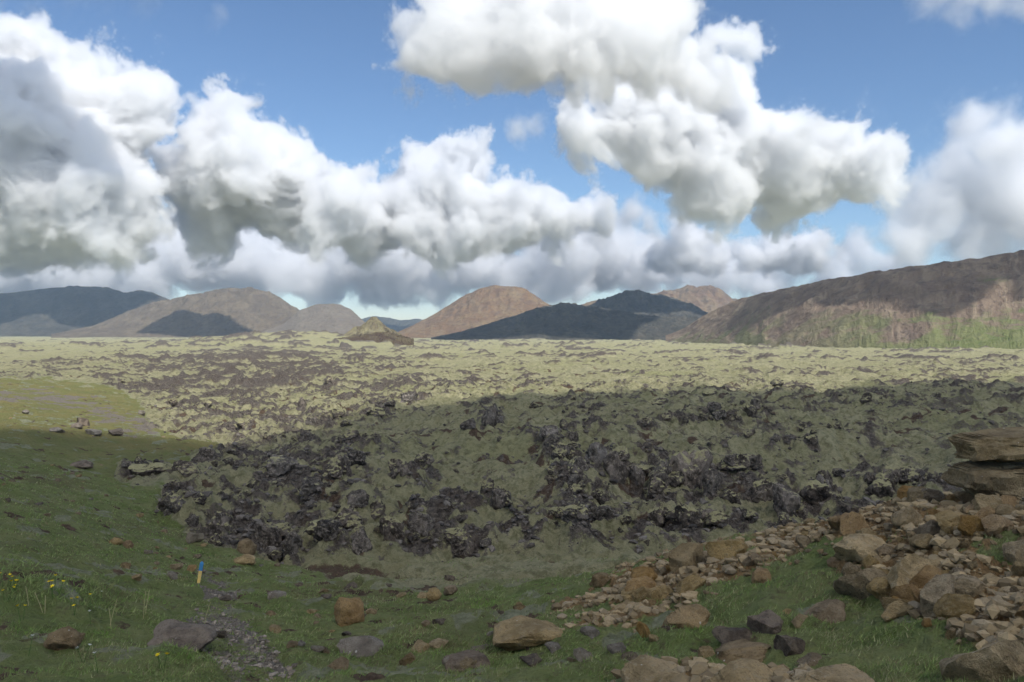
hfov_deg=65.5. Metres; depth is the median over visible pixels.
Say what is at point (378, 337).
hill
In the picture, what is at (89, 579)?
grass
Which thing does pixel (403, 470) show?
lava rock
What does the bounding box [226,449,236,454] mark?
lava rock
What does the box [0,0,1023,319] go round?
sky
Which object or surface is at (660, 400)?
lava rock
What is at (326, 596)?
stone
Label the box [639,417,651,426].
lava rock
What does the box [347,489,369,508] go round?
lava rock
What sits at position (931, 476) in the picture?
lava rock
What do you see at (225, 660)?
trail gravel
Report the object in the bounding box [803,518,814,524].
rubble rock
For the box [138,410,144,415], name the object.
rock
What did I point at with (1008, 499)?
rubble rock
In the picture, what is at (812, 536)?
rubble rock
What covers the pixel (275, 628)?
stone
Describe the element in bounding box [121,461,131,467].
lava rock
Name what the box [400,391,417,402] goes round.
lava rock
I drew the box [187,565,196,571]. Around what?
rock
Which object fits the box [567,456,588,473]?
lava rock
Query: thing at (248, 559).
boulder
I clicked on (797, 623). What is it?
stone
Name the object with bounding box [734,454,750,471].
lava rock
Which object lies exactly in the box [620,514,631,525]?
lava rock
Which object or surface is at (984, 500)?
rubble rock
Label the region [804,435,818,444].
lava rock
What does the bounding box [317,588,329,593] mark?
stone
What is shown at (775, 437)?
lava rock
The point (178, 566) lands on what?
rock
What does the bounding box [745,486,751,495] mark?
lava rock
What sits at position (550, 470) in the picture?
lava rock
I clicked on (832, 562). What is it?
rubble rock
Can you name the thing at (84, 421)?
rock
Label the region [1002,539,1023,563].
rubble rock
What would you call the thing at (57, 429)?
rock
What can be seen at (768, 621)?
rock
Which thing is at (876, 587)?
rubble rock
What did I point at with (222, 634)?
stone
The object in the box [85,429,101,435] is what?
rock
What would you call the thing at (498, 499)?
lava rock
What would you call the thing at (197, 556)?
stone
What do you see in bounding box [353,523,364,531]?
lava rock
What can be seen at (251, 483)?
lava rock
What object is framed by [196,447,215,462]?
lava rock
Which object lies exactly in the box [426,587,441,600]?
rock
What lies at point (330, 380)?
lava rock
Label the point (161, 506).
lava rock
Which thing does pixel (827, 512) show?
lava rock
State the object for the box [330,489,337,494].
lava rock
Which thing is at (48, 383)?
ground
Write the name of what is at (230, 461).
lava rock
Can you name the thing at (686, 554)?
boulder
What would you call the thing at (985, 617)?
rubble rock
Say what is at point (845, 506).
lava rock
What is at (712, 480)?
lava rock
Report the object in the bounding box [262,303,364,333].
hill
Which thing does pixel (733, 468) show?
lava rock
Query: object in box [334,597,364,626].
boulder
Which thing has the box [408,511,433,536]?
lava rock
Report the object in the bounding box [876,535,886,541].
rubble rock
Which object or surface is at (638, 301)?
hill
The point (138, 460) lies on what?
lava rock
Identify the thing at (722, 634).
slab rock
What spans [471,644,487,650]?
stone
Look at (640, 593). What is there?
rubble rock
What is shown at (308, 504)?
lava rubble
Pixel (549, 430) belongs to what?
lava rock
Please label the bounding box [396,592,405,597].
stone
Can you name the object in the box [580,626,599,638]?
stone
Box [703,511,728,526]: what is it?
lava rock
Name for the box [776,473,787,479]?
lava rock
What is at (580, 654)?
stone
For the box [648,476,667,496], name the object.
lava rock
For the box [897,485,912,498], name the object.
rubble rock
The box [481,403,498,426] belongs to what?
lava rock
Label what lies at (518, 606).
stone
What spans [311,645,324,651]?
stone
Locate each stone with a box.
[120,562,130,568]
[131,574,141,580]
[144,549,152,553]
[193,554,201,558]
[216,630,226,638]
[219,594,231,600]
[266,610,276,616]
[269,624,280,633]
[286,640,297,647]
[298,640,305,645]
[306,609,318,613]
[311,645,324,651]
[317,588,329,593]
[321,594,331,598]
[321,648,330,653]
[326,656,348,669]
[341,631,351,635]
[346,582,357,587]
[365,608,376,614]
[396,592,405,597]
[399,652,415,665]
[411,639,429,653]
[417,592,426,598]
[421,620,429,626]
[429,638,448,647]
[432,618,445,624]
[444,575,454,580]
[460,657,476,668]
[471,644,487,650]
[513,603,525,609]
[519,653,542,666]
[545,641,560,653]
[567,657,575,662]
[573,647,592,661]
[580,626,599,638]
[607,642,626,653]
[621,651,637,660]
[649,634,658,641]
[697,646,714,657]
[783,608,790,613]
[791,614,808,628]
[797,652,821,666]
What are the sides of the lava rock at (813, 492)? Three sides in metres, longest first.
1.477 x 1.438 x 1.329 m
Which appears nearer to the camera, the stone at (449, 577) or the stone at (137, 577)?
the stone at (137, 577)
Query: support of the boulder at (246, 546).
on the ground at (48, 383)
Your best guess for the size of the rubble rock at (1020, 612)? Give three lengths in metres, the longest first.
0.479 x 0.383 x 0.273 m
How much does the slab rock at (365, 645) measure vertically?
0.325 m
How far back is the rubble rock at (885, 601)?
9.31 m
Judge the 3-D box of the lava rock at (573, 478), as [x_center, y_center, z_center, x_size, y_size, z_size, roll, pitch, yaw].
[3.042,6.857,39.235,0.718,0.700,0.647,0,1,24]
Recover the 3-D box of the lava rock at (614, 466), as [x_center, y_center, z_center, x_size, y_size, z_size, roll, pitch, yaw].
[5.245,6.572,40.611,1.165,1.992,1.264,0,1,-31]
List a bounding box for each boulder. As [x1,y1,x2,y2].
[185,532,203,543]
[233,554,255,564]
[237,538,256,554]
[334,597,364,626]
[625,576,655,591]
[631,566,657,580]
[668,542,703,571]
[833,568,886,599]
[840,511,869,535]
[886,553,938,587]
[891,506,921,527]
[920,574,957,616]
[933,593,975,618]
[939,640,1023,681]
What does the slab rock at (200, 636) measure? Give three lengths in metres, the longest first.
0.948 x 0.759 x 0.387 m
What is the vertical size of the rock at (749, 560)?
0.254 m
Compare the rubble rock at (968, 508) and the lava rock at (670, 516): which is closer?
the rubble rock at (968, 508)
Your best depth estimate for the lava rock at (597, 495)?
37.46 m
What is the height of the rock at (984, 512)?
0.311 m
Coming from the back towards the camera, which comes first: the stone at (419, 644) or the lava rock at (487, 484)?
the lava rock at (487, 484)
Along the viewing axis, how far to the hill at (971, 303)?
832.96 m
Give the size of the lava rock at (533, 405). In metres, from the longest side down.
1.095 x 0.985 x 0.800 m
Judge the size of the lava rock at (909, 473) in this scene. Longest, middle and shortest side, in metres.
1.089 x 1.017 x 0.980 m
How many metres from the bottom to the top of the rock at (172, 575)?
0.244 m
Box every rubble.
[114,378,1022,563]
[544,491,1023,681]
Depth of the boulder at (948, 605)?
8.29 m
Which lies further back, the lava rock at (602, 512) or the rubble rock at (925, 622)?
the lava rock at (602, 512)
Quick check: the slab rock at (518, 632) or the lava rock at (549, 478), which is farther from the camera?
the lava rock at (549, 478)
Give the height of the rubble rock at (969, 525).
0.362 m
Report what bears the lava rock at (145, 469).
on the ground at (48, 383)
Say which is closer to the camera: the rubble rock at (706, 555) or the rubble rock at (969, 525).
the rubble rock at (969, 525)
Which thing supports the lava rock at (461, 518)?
on the ground at (48, 383)
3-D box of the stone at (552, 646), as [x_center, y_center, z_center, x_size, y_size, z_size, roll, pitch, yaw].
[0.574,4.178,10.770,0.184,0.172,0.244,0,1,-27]
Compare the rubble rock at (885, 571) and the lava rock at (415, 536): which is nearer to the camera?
the rubble rock at (885, 571)
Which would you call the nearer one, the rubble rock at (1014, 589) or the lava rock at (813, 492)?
the rubble rock at (1014, 589)
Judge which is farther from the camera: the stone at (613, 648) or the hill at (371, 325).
the hill at (371, 325)
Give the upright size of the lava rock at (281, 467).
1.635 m
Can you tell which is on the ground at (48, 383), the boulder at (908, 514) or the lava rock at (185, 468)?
the lava rock at (185, 468)
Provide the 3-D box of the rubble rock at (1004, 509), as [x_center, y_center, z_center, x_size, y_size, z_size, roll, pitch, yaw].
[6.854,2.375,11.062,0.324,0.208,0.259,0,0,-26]
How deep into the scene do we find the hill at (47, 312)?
4463.18 m
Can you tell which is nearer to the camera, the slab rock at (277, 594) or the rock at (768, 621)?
the rock at (768, 621)
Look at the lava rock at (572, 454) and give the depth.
44.66 m
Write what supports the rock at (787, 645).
on the ground at (48, 383)
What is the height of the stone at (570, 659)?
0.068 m
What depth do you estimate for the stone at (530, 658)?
10.29 m
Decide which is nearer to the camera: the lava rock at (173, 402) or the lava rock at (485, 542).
the lava rock at (485, 542)
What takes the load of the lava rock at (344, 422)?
on the ground at (48, 383)
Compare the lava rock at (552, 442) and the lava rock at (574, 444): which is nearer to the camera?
the lava rock at (552, 442)
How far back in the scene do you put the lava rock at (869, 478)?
40.75 m
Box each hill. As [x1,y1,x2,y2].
[0,285,167,336]
[51,287,299,337]
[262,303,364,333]
[335,331,413,345]
[344,317,402,336]
[362,316,421,331]
[398,285,548,337]
[431,302,698,339]
[581,284,737,312]
[588,289,707,317]
[666,250,1023,348]
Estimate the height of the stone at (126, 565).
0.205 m
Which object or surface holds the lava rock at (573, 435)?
on the ground at (48, 383)
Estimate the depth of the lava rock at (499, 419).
59.54 m
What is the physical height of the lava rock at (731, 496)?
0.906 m
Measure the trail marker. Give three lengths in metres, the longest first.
0.630 x 0.082 x 0.050 m
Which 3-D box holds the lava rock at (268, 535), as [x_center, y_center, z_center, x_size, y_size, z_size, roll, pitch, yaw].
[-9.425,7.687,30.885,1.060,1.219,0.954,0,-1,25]
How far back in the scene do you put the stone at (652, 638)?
10.06 m
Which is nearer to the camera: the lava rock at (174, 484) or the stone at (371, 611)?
the stone at (371, 611)
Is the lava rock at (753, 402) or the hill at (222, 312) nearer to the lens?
the lava rock at (753, 402)
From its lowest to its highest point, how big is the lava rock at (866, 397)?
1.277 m
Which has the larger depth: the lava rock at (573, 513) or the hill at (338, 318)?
the hill at (338, 318)
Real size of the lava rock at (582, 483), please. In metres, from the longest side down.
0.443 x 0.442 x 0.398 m
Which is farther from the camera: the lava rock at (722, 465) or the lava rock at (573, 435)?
the lava rock at (573, 435)
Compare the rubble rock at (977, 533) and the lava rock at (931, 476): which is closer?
the rubble rock at (977, 533)
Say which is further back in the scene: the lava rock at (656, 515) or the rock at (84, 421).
the rock at (84, 421)
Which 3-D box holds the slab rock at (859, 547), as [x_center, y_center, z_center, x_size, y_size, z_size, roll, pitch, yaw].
[5.021,2.971,11.316,0.857,0.421,0.685,0,-2,14]
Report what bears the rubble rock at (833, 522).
on the ground at (48, 383)
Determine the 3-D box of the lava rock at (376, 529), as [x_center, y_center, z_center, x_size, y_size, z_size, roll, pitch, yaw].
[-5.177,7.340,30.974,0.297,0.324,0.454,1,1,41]
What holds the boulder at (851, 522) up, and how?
on the rubble at (994, 608)
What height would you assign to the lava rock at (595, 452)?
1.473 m
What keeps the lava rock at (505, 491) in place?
on the ground at (48, 383)
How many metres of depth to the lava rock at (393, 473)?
38.85 m
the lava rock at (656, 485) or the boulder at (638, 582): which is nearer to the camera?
the boulder at (638, 582)
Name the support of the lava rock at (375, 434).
on the ground at (48, 383)
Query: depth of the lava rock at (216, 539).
29.57 m
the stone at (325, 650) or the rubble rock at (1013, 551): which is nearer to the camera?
the rubble rock at (1013, 551)
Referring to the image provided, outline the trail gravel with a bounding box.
[192,578,297,681]
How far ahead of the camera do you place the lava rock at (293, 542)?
29.20 m
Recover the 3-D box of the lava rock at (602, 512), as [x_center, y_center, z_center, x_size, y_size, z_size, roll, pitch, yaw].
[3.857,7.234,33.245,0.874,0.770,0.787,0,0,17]
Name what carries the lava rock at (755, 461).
on the ground at (48, 383)
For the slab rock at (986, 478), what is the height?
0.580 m
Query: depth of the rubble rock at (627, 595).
12.64 m
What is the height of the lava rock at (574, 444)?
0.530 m
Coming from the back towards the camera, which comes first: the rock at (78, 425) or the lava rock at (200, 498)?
the rock at (78, 425)
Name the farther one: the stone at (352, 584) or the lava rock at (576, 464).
the lava rock at (576, 464)
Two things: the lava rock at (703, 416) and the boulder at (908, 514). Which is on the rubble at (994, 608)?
the boulder at (908, 514)
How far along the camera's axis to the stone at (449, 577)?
21.24 m
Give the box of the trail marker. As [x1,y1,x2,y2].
[197,561,203,582]
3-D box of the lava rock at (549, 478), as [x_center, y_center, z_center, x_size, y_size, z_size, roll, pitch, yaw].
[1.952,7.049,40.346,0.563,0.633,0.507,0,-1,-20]
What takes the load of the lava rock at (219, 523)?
on the ground at (48, 383)
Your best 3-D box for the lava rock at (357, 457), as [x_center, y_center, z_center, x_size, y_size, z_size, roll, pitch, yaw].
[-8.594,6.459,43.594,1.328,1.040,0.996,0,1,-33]
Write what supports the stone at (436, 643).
on the ground at (48, 383)
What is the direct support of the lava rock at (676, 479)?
on the ground at (48, 383)
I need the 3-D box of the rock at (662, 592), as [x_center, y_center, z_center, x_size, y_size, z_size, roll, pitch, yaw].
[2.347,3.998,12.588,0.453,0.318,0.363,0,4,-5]
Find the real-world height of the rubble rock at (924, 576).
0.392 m
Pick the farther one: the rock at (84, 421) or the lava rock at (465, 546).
the rock at (84, 421)
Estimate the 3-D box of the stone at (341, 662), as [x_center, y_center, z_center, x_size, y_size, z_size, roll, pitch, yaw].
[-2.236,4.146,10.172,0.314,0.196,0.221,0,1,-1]
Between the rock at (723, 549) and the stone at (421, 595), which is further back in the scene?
the stone at (421, 595)
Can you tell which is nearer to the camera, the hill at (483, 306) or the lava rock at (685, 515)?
the lava rock at (685, 515)
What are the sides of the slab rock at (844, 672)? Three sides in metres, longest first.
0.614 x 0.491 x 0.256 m
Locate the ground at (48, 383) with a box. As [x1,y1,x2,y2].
[0,329,1023,681]
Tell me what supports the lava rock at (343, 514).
on the ground at (48, 383)
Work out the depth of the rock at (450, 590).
17.46 m
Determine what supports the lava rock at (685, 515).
on the ground at (48, 383)
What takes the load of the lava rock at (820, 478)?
on the lava rock at (825, 474)
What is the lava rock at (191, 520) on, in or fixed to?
on the ground at (48, 383)
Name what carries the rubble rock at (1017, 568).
on the ground at (48, 383)
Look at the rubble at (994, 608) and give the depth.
11.24 m
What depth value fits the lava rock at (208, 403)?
91.35 m
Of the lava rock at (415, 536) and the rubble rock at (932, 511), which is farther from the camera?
the lava rock at (415, 536)
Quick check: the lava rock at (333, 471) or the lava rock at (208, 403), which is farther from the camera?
the lava rock at (208, 403)
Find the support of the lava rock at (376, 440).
on the ground at (48, 383)
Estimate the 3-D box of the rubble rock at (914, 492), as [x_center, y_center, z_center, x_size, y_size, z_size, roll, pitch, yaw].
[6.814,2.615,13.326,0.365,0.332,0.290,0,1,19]
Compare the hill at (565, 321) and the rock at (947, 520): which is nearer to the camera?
the rock at (947, 520)
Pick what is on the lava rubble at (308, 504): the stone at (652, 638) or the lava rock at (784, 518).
the lava rock at (784, 518)
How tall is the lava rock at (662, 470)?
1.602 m
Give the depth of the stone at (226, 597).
17.24 m
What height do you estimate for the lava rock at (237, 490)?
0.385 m
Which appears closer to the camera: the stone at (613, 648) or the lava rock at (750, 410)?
the stone at (613, 648)
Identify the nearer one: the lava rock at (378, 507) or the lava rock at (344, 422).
the lava rock at (378, 507)
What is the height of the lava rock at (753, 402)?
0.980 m
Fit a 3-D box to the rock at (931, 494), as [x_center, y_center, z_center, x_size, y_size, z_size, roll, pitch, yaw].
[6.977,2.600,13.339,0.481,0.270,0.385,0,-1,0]
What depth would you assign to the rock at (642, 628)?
10.27 m
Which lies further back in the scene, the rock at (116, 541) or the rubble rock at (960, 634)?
the rock at (116, 541)
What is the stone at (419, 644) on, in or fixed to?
on the ground at (48, 383)
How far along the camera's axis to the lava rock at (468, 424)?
52.94 m
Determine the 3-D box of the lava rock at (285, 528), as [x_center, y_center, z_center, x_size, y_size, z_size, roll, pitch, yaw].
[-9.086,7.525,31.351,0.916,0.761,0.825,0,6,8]
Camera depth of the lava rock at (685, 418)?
57.61 m
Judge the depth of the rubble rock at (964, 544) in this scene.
10.05 m
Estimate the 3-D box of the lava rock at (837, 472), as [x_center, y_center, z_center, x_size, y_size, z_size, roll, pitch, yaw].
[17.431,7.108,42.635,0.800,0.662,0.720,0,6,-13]
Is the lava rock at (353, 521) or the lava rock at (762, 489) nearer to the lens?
the lava rock at (353, 521)
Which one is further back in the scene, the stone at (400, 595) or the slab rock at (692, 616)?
the stone at (400, 595)
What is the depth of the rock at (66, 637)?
10.04 m
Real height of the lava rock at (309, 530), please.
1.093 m
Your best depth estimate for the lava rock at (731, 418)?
58.59 m
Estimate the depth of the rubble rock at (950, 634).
7.98 m
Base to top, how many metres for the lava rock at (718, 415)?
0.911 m
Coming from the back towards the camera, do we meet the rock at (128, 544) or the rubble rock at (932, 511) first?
the rock at (128, 544)
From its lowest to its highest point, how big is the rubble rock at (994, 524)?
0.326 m
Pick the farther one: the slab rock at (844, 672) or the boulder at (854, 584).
the boulder at (854, 584)
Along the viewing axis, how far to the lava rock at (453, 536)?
30.98 m
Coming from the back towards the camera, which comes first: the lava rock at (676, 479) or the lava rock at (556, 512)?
the lava rock at (676, 479)
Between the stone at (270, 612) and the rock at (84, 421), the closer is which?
the stone at (270, 612)
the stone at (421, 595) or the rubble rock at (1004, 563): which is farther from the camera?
the stone at (421, 595)
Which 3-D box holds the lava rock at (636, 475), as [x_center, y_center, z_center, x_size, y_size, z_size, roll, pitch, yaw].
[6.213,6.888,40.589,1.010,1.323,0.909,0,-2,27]
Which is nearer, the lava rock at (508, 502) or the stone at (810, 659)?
the stone at (810, 659)
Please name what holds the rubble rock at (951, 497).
on the ground at (48, 383)
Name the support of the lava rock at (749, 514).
on the ground at (48, 383)
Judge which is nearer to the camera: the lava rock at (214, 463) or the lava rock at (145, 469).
the lava rock at (145, 469)
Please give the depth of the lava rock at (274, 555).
29.48 m
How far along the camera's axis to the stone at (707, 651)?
8.94 m
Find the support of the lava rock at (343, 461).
on the ground at (48, 383)
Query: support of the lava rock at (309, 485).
on the ground at (48, 383)
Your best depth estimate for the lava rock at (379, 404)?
77.53 m
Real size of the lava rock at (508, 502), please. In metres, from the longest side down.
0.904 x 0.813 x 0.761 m
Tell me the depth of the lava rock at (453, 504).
33.91 m
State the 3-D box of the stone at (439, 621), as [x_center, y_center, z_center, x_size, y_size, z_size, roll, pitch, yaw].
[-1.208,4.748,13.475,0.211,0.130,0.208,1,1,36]
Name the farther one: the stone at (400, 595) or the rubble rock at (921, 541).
the stone at (400, 595)
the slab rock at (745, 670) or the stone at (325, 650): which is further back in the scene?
the stone at (325, 650)
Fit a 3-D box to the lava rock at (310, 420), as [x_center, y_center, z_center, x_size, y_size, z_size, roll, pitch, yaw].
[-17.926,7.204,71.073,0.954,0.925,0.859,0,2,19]
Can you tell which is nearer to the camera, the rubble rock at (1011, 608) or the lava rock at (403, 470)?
the rubble rock at (1011, 608)
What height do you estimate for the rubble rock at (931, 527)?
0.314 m
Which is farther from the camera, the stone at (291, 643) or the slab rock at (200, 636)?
the stone at (291, 643)
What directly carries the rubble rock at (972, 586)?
on the ground at (48, 383)
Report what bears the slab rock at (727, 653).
on the ground at (48, 383)
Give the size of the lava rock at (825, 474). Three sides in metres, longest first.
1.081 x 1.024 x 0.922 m
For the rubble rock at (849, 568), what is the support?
on the ground at (48, 383)
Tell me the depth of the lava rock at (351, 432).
58.25 m
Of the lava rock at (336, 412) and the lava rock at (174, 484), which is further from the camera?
the lava rock at (336, 412)
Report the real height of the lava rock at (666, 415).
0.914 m
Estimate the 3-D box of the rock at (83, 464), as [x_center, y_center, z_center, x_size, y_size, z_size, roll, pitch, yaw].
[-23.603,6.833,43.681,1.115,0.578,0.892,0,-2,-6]
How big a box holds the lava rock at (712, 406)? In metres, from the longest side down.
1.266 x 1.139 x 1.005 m
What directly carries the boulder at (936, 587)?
on the ground at (48, 383)
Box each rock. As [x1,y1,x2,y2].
[43,626,85,650]
[49,427,65,432]
[70,422,82,428]
[70,460,92,468]
[76,417,89,425]
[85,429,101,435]
[108,428,123,435]
[109,537,123,545]
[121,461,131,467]
[123,540,133,548]
[128,462,166,475]
[134,456,143,463]
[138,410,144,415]
[147,619,217,651]
[157,499,165,511]
[163,491,185,515]
[167,571,177,579]
[168,479,179,489]
[169,398,177,406]
[170,563,183,569]
[171,460,200,476]
[184,514,198,526]
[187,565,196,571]
[193,492,205,505]
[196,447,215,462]
[203,400,212,406]
[208,511,231,536]
[208,533,224,545]
[211,460,217,466]
[224,458,234,465]
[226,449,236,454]
[235,487,240,493]
[236,421,245,428]
[246,478,257,487]
[254,524,281,549]
[266,454,302,479]
[267,550,283,561]
[267,590,285,599]
[275,522,290,538]
[283,531,301,554]
[297,397,306,406]
[300,476,323,502]
[303,518,325,541]
[305,417,316,424]
[313,518,342,541]
[321,462,341,479]
[325,377,333,383]
[326,454,351,473]
[330,408,344,418]
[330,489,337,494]
[332,505,360,529]
[336,635,383,658]
[340,419,352,426]
[343,427,358,439]
[344,450,365,466]
[344,514,362,528]
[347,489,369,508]
[351,528,372,554]
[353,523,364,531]
[366,407,385,416]
[370,431,379,439]
[370,499,385,519]
[373,437,380,443]
[373,526,380,533]
[375,401,384,408]
[379,515,405,540]
[385,399,395,406]
[386,467,398,478]
[388,457,407,470]
[396,461,409,475]
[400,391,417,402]
[406,501,411,508]
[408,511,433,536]
[412,533,420,539]
[414,452,434,466]
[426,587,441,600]
[441,505,450,510]
[441,650,489,672]
[443,585,457,595]
[444,527,462,544]
[448,499,456,508]
[451,531,474,556]
[454,514,467,522]
[460,418,475,429]
[478,538,491,547]
[480,476,493,493]
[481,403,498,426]
[484,404,491,409]
[490,488,506,509]
[493,615,562,650]
[494,485,509,496]
[495,415,503,422]
[503,497,512,507]
[529,402,539,408]
[539,425,557,438]
[544,436,558,449]
[544,474,554,483]
[546,466,555,474]
[548,507,562,518]
[551,442,570,459]
[559,418,567,428]
[561,504,588,523]
[565,483,582,493]
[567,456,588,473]
[567,473,580,484]
[568,431,578,441]
[568,441,578,447]
[568,450,576,459]
[578,480,585,486]
[585,442,607,463]
[589,572,609,587]
[591,489,604,504]
[593,505,614,520]
[602,450,628,483]
[612,445,629,459]
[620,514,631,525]
[620,654,679,681]
[621,587,635,600]
[627,463,645,486]
[632,586,649,601]
[636,621,650,637]
[637,419,646,425]
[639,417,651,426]
[639,464,648,478]
[647,507,668,526]
[647,585,673,601]
[648,459,671,485]
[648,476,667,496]
[649,395,668,404]
[662,411,670,420]
[662,603,710,628]
[665,508,678,523]
[668,449,712,489]
[668,471,684,487]
[674,503,702,529]
[676,575,705,594]
[682,415,689,422]
[699,413,707,420]
[701,508,716,518]
[701,550,709,563]
[702,389,717,395]
[702,468,722,495]
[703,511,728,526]
[704,538,747,559]
[705,658,772,681]
[706,401,721,412]
[711,410,726,420]
[712,626,751,643]
[715,639,771,663]
[717,458,731,470]
[723,454,741,469]
[723,489,741,504]
[726,415,734,421]
[726,465,749,470]
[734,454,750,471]
[742,552,760,566]
[743,509,756,518]
[744,404,756,417]
[744,427,755,437]
[745,453,759,469]
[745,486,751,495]
[747,610,782,633]
[750,399,759,405]
[750,479,773,502]
[751,568,770,583]
[769,433,780,441]
[770,378,783,386]
[773,482,801,517]
[773,634,805,656]
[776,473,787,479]
[776,512,791,525]
[791,663,874,681]
[795,535,810,548]
[796,503,807,515]
[799,479,832,504]
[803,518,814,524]
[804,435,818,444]
[804,599,845,622]
[809,532,821,541]
[813,470,833,489]
[816,474,830,487]
[823,508,829,515]
[827,557,840,567]
[828,515,840,530]
[832,468,845,476]
[832,533,886,562]
[833,423,842,428]
[835,560,846,569]
[838,499,859,514]
[841,562,861,574]
[859,528,877,534]
[860,392,871,403]
[862,554,879,568]
[863,472,874,484]
[866,576,890,598]
[867,478,894,497]
[874,545,895,555]
[875,464,901,486]
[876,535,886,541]
[877,567,888,573]
[880,597,908,609]
[881,601,913,622]
[889,584,919,602]
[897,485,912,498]
[897,536,903,541]
[898,466,918,483]
[907,486,926,501]
[909,533,933,549]
[909,565,942,588]
[914,520,939,534]
[921,488,944,501]
[921,618,931,627]
[926,473,936,480]
[928,509,939,514]
[934,510,963,533]
[940,460,1023,499]
[945,630,955,639]
[946,494,957,500]
[948,427,1023,462]
[952,567,966,573]
[953,491,974,502]
[954,574,986,596]
[957,514,986,535]
[957,630,964,638]
[959,540,969,548]
[964,504,974,513]
[967,560,977,569]
[973,531,983,536]
[974,493,1002,509]
[975,506,994,517]
[976,615,990,619]
[981,514,1013,536]
[995,504,1015,514]
[1000,495,1016,506]
[1001,561,1008,566]
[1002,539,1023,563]
[1007,603,1021,615]
[1010,561,1023,576]
[1010,585,1019,591]
[1014,603,1023,617]
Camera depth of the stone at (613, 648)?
9.87 m
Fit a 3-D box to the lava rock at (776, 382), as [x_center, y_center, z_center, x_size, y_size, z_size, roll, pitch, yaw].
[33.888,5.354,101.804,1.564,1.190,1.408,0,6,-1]
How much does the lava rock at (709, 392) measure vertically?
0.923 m
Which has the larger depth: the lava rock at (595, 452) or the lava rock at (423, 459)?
the lava rock at (595, 452)
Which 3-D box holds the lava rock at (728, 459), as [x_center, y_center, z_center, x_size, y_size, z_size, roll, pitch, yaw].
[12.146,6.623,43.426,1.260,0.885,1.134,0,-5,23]
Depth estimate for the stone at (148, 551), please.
23.99 m
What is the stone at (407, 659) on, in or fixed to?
on the ground at (48, 383)
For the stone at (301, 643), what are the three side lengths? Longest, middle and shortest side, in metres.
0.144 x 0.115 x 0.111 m
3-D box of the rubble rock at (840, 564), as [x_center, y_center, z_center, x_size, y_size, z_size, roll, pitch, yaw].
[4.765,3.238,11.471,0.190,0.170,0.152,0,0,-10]
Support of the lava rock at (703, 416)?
on the ground at (48, 383)
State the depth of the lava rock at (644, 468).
42.27 m
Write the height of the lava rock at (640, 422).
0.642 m
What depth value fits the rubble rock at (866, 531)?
11.90 m
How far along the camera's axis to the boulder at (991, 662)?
6.40 m
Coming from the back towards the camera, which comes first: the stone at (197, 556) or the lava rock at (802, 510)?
the lava rock at (802, 510)
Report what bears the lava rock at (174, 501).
on the ground at (48, 383)
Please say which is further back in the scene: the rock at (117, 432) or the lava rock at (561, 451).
the rock at (117, 432)
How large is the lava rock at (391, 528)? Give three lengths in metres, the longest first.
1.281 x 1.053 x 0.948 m
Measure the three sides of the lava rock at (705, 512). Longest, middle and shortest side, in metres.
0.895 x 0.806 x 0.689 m
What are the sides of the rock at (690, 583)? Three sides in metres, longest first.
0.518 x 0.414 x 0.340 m
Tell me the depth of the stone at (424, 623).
13.45 m
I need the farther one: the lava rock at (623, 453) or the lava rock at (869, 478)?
the lava rock at (623, 453)
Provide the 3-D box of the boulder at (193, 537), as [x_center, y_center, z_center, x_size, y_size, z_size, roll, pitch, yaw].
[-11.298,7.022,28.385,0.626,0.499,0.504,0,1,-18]
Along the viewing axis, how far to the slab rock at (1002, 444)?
12.02 m
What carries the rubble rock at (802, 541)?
on the ground at (48, 383)
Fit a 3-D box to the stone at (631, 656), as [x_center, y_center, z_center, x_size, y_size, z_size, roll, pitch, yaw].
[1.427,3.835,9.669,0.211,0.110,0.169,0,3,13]
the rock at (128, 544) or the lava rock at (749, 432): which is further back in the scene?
the lava rock at (749, 432)
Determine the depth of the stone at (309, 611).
16.21 m
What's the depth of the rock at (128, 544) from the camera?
23.94 m
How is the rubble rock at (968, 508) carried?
on the ground at (48, 383)
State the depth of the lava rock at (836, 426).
52.62 m
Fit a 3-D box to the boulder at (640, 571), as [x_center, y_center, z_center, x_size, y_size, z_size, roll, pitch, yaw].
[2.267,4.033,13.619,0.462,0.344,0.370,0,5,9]
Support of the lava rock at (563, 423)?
on the ground at (48, 383)
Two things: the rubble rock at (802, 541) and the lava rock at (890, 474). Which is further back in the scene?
the lava rock at (890, 474)
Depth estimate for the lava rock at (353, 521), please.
32.54 m
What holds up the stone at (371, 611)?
on the ground at (48, 383)
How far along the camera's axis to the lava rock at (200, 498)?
33.10 m
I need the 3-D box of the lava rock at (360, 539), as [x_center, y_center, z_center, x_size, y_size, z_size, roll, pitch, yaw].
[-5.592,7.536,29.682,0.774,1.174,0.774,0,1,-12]
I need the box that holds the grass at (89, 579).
[0,458,1023,681]
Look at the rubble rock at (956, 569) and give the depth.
9.32 m
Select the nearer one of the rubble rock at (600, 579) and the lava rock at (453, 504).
the rubble rock at (600, 579)
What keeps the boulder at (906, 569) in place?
on the ground at (48, 383)
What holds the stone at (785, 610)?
on the ground at (48, 383)
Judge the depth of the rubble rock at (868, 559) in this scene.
10.83 m
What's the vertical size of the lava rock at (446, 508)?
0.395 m
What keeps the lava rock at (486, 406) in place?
on the ground at (48, 383)
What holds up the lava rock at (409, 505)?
on the ground at (48, 383)
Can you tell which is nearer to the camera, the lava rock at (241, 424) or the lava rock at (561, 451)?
the lava rock at (561, 451)
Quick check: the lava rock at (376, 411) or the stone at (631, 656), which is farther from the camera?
the lava rock at (376, 411)

